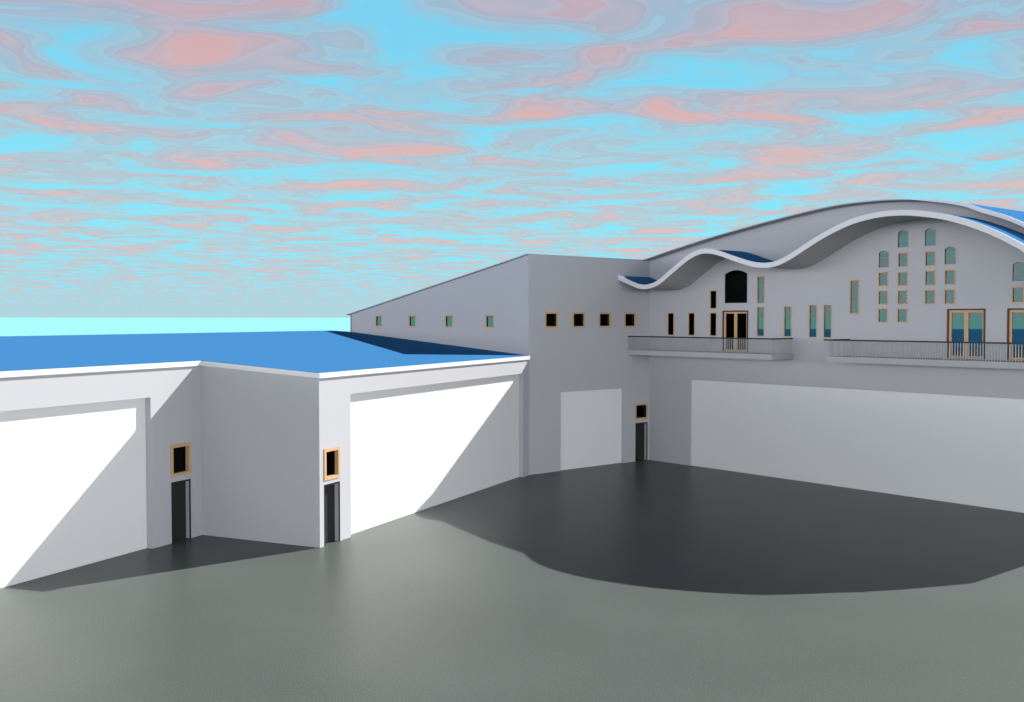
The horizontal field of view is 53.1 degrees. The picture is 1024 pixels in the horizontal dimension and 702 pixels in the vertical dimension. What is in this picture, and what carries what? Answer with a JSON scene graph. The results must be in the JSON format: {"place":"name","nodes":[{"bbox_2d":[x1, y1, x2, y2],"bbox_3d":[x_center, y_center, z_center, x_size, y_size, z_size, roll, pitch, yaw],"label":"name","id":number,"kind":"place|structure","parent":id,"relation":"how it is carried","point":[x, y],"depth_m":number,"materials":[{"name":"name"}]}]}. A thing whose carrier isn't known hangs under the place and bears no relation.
{"place":"outdoors","nodes":[
{"label":"outdoors","id":0,"kind":"place"},
{"bbox_2d":[0,330,529,587],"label":"warehouse","id":1,"kind":"structure","parent":0,"point":[113,445],"depth_m":35.08,"materials":[{"name":"white paint"}]},
{"bbox_2d":[0,398,146,587],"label":"garage door","id":2,"kind":"structure","parent":1,"relation":"in","point":[73,477],"depth_m":31.05,"materials":[{"name":"white metal"}]},
{"bbox_2d":[170,442,190,476],"bbox_3d":[-11.398,3.711,35.067,0.190,1.090,0.960,1,2,24],"label":"window","id":3,"kind":"structure","parent":1,"relation":"in","point":[180,453],"depth_m":35.16,"materials":[{"name":"black glass"}]},
{"bbox_2d":[171,479,190,542],"bbox_3d":[-11.450,5.469,35.144,0.272,2.072,0.924,1,2,24],"label":"door","id":4,"kind":"structure","parent":1,"relation":"in","point":[178,488],"depth_m":35.30,"materials":[{"name":"black metal"}]},
{"bbox_2d":[324,446,339,480],"bbox_3d":[-6.145,3.791,34.608,0.190,1.060,0.920,1,2,24],"label":"window","id":5,"kind":"structure","parent":1,"relation":"in","point":[331,455],"depth_m":34.73,"materials":[{"name":"black glass"}]},
{"bbox_2d":[324,481,339,545],"bbox_3d":[-6.197,5.488,34.691,0.272,2.062,0.914,1,2,24],"label":"door","id":6,"kind":"structure","parent":1,"relation":"in","point":[329,489],"depth_m":34.86,"materials":[{"name":"black metal"}]},
{"bbox_2d":[350,374,518,533],"bbox_3d":[-2.761,3.774,42.471,0.050,4.995,14.808,1,2,24],"label":"garage door","id":7,"kind":"structure","parent":1,"relation":"in","point":[414,449],"depth_m":41.12,"materials":[{"name":"white metal"}]},
{"bbox_2d":[0,460,1023,701],"bbox_3d":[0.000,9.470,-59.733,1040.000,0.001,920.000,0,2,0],"label":"ground","id":8,"kind":"structure","parent":0,"point":[647,581],"depth_m":27.18,"materials":[{"name":"concrete"}]},
{"bbox_2d":[346,199,1023,512],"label":"vaulted hall","id":9,"kind":"structure","parent":8,"relation":"on","point":[875,345],"depth_m":48.14,"materials":[{"name":"white paint"}]},
{"bbox_2d":[375,315,381,326],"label":"window","id":10,"kind":"structure","parent":9,"relation":"in","point":[378,318],"depth_m":60.15,"materials":[{"name":"teal glass"}]},
{"bbox_2d":[409,315,415,326],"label":"window","id":11,"kind":"structure","parent":9,"relation":"in","point":[412,318],"depth_m":57.41,"materials":[{"name":"teal glass"}]},
{"bbox_2d":[445,315,452,327],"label":"window","id":12,"kind":"structure","parent":9,"relation":"in","point":[448,318],"depth_m":54.70,"materials":[{"name":"teal glass"}]},
{"bbox_2d":[485,314,493,327],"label":"window","id":13,"kind":"structure","parent":9,"relation":"in","point":[489,318],"depth_m":52.03,"materials":[{"name":"teal glass"}]},
{"bbox_2d":[545,312,557,327],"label":"window","id":14,"kind":"structure","parent":9,"relation":"in","point":[551,318],"depth_m":50.62,"materials":[{"name":"black glass"}]},
{"bbox_2d":[572,312,584,327],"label":"window","id":15,"kind":"structure","parent":9,"relation":"in","point":[578,318],"depth_m":51.78,"materials":[{"name":"black glass"}]},
{"bbox_2d":[560,388,621,469],"bbox_3d":[4.043,3.979,52.696,4.468,3.945,0.050,-1,2,-39],"label":"garage door","id":16,"kind":"structure","parent":9,"relation":"in","point":[590,419],"depth_m":52.66,"materials":[{"name":"white metal"}]},
{"bbox_2d":[599,312,610,327],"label":"window","id":17,"kind":"structure","parent":9,"relation":"in","point":[604,317],"depth_m":52.96,"materials":[{"name":"black glass"}]},
{"bbox_2d":[624,312,635,327],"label":"window","id":18,"kind":"structure","parent":9,"relation":"in","point":[629,317],"depth_m":54.13,"materials":[{"name":"black glass"}]},
{"bbox_2d":[635,403,647,419],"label":"window","id":19,"kind":"structure","parent":9,"relation":"in","point":[641,410],"depth_m":54.89,"materials":[{"name":"black glass"}]},
{"bbox_2d":[635,422,647,461],"bbox_3d":[6.859,4.858,54.998,0.924,2.052,0.272,-1,2,-39],"label":"door","id":20,"kind":"structure","parent":9,"relation":"in","point":[639,427],"depth_m":55.10,"materials":[{"name":"black metal"}]},
{"bbox_2d":[667,313,673,335],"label":"window","id":21,"kind":"structure","parent":9,"relation":"in","point":[670,316],"depth_m":53.95,"materials":[{"name":"black glass"}]},
{"bbox_2d":[688,312,694,335],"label":"window","id":22,"kind":"structure","parent":9,"relation":"in","point":[691,316],"depth_m":52.84,"materials":[{"name":"black glass"}]},
{"bbox_2d":[710,312,716,335],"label":"window","id":23,"kind":"structure","parent":9,"relation":"in","point":[713,315],"depth_m":51.73,"materials":[{"name":"black glass"}]},
{"bbox_2d":[710,290,716,308],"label":"window","id":24,"kind":"structure","parent":9,"relation":"in","point":[713,293],"depth_m":51.70,"materials":[{"name":"black glass"}]},
{"bbox_2d":[722,310,747,351],"bbox_3d":[11.075,-0.989,50.691,0.130,2.030,1.570,-1,2,-39],"label":"balcony door","id":25,"kind":"structure","parent":9,"relation":"in","point":[734,323],"depth_m":50.67,"materials":[{"name":"black glass"}]},
{"bbox_2d":[724,270,747,303],"bbox_3d":[11.090,-3.182,50.603,0.092,1.660,1.420,-1,2,-39],"label":"window","id":26,"kind":"structure","parent":9,"relation":"in","point":[735,281],"depth_m":50.59,"materials":[{"name":"glass"}]},
{"bbox_2d":[756,306,764,336],"bbox_3d":[12.041,-1.422,49.503,0.092,1.460,0.460,-1,2,-39],"label":"window","id":27,"kind":"structure","parent":9,"relation":"in","point":[760,309],"depth_m":49.49,"materials":[{"name":"teal glass"}]},
{"bbox_2d":[757,276,764,303],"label":"window","id":28,"kind":"structure","parent":9,"relation":"in","point":[760,279],"depth_m":49.43,"materials":[{"name":"teal glass"}]},
{"bbox_2d":[784,306,791,336],"bbox_3d":[13.030,-1.389,48.303,0.092,1.470,0.450,-1,2,-39],"label":"window","id":29,"kind":"structure","parent":9,"relation":"in","point":[787,309],"depth_m":48.28,"materials":[{"name":"teal glass"}]},
{"bbox_2d":[809,305,816,337],"bbox_3d":[13.908,-1.371,47.239,0.092,1.540,0.450,-1,2,-39],"label":"window","id":30,"kind":"structure","parent":9,"relation":"in","point":[812,308],"depth_m":47.23,"materials":[{"name":"teal glass"}]},
{"bbox_2d":[823,304,831,337],"bbox_3d":[14.398,-1.353,46.645,0.092,1.540,0.450,-1,2,-39],"label":"window","id":31,"kind":"structure","parent":9,"relation":"in","point":[827,308],"depth_m":46.64,"materials":[{"name":"teal glass"}]},
{"bbox_2d":[849,280,859,313],"bbox_3d":[15.259,-2.400,45.570,0.092,1.540,0.480,-1,2,-39],"label":"window","id":32,"kind":"structure","parent":9,"relation":"in","point":[854,284],"depth_m":45.56,"materials":[{"name":"teal glass"}]},
{"bbox_2d":[691,380,1023,512],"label":"garage door","id":33,"kind":"structure","parent":9,"relation":"in","point":[967,450],"depth_m":45.24,"materials":[{"name":"white metal"}]},
{"bbox_2d":[878,272,887,286],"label":"window","id":34,"kind":"structure","parent":9,"relation":"in","point":[882,276],"depth_m":44.46,"materials":[{"name":"teal glass"}]},
{"bbox_2d":[878,290,887,304],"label":"window","id":35,"kind":"structure","parent":9,"relation":"in","point":[882,294],"depth_m":44.47,"materials":[{"name":"teal glass"}]},
{"bbox_2d":[878,308,887,322],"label":"window","id":36,"kind":"structure","parent":9,"relation":"in","point":[882,312],"depth_m":44.49,"materials":[{"name":"teal glass"}]},
{"bbox_2d":[878,250,888,267],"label":"window","id":37,"kind":"structure","parent":9,"relation":"in","point":[883,256],"depth_m":44.43,"materials":[{"name":"glass"}]},
{"bbox_2d":[897,271,907,285],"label":"window","id":38,"kind":"structure","parent":9,"relation":"in","point":[902,277],"depth_m":43.77,"materials":[{"name":"teal glass"}]},
{"bbox_2d":[897,290,907,304],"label":"window","id":39,"kind":"structure","parent":9,"relation":"in","point":[902,295],"depth_m":43.78,"materials":[{"name":"teal glass"}]},
{"bbox_2d":[897,308,907,322],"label":"window","id":40,"kind":"structure","parent":9,"relation":"in","point":[902,313],"depth_m":43.80,"materials":[{"name":"teal glass"}]},
{"bbox_2d":[898,252,907,267],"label":"window","id":41,"kind":"structure","parent":9,"relation":"in","point":[902,257],"depth_m":43.72,"materials":[{"name":"teal glass"}]},
{"bbox_2d":[897,230,908,247],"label":"window","id":42,"kind":"structure","parent":9,"relation":"in","point":[903,235],"depth_m":43.70,"materials":[{"name":"glass"}]},
{"bbox_2d":[924,289,934,304],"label":"window","id":43,"kind":"structure","parent":9,"relation":"in","point":[929,294],"depth_m":42.85,"materials":[{"name":"teal glass"}]},
{"bbox_2d":[924,228,935,245],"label":"window","id":44,"kind":"structure","parent":9,"relation":"in","point":[930,233],"depth_m":42.77,"materials":[{"name":"glass"}]},
{"bbox_2d":[925,251,935,265],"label":"window","id":45,"kind":"structure","parent":9,"relation":"in","point":[930,256],"depth_m":42.78,"materials":[{"name":"teal glass"}]},
{"bbox_2d":[925,270,935,285],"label":"window","id":46,"kind":"structure","parent":9,"relation":"in","point":[930,275],"depth_m":42.80,"materials":[{"name":"teal glass"}]},
{"bbox_2d":[944,289,954,303],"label":"window","id":47,"kind":"structure","parent":9,"relation":"in","point":[949,294],"depth_m":42.18,"materials":[{"name":"teal glass"}]},
{"bbox_2d":[944,269,955,284],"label":"window","id":48,"kind":"structure","parent":9,"relation":"in","point":[949,275],"depth_m":42.14,"materials":[{"name":"teal glass"}]},
{"bbox_2d":[944,246,955,264],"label":"window","id":49,"kind":"structure","parent":9,"relation":"in","point":[949,252],"depth_m":42.13,"materials":[{"name":"glass"}]},
{"bbox_2d":[947,309,985,358],"bbox_3d":[18.498,-0.708,41.690,0.130,2.030,1.590,-1,2,-39],"label":"balcony door","id":50,"kind":"structure","parent":9,"relation":"in","point":[963,325],"depth_m":41.67,"materials":[{"name":"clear glass"}]},
{"bbox_2d":[1007,308,1023,359],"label":"balcony door","id":51,"kind":"structure","parent":9,"relation":"in","point":[1015,316],"depth_m":40.17,"materials":[{"name":"teal glass"}]},
{"bbox_2d":[1012,287,1023,302],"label":"window","id":52,"kind":"structure","parent":9,"relation":"in","point":[1017,292],"depth_m":40.03,"materials":[{"name":"teal glass"}]},
{"bbox_2d":[1012,262,1023,281],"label":"window","id":53,"kind":"structure","parent":9,"relation":"in","point":[1018,267],"depth_m":40.02,"materials":[{"name":"glass"}]},
{"bbox_2d":[0,0,1023,335],"label":"sky","id":54,"kind":"structure","parent":0,"point":[167,166],"materials":[{"name":"blue"}]}
]}

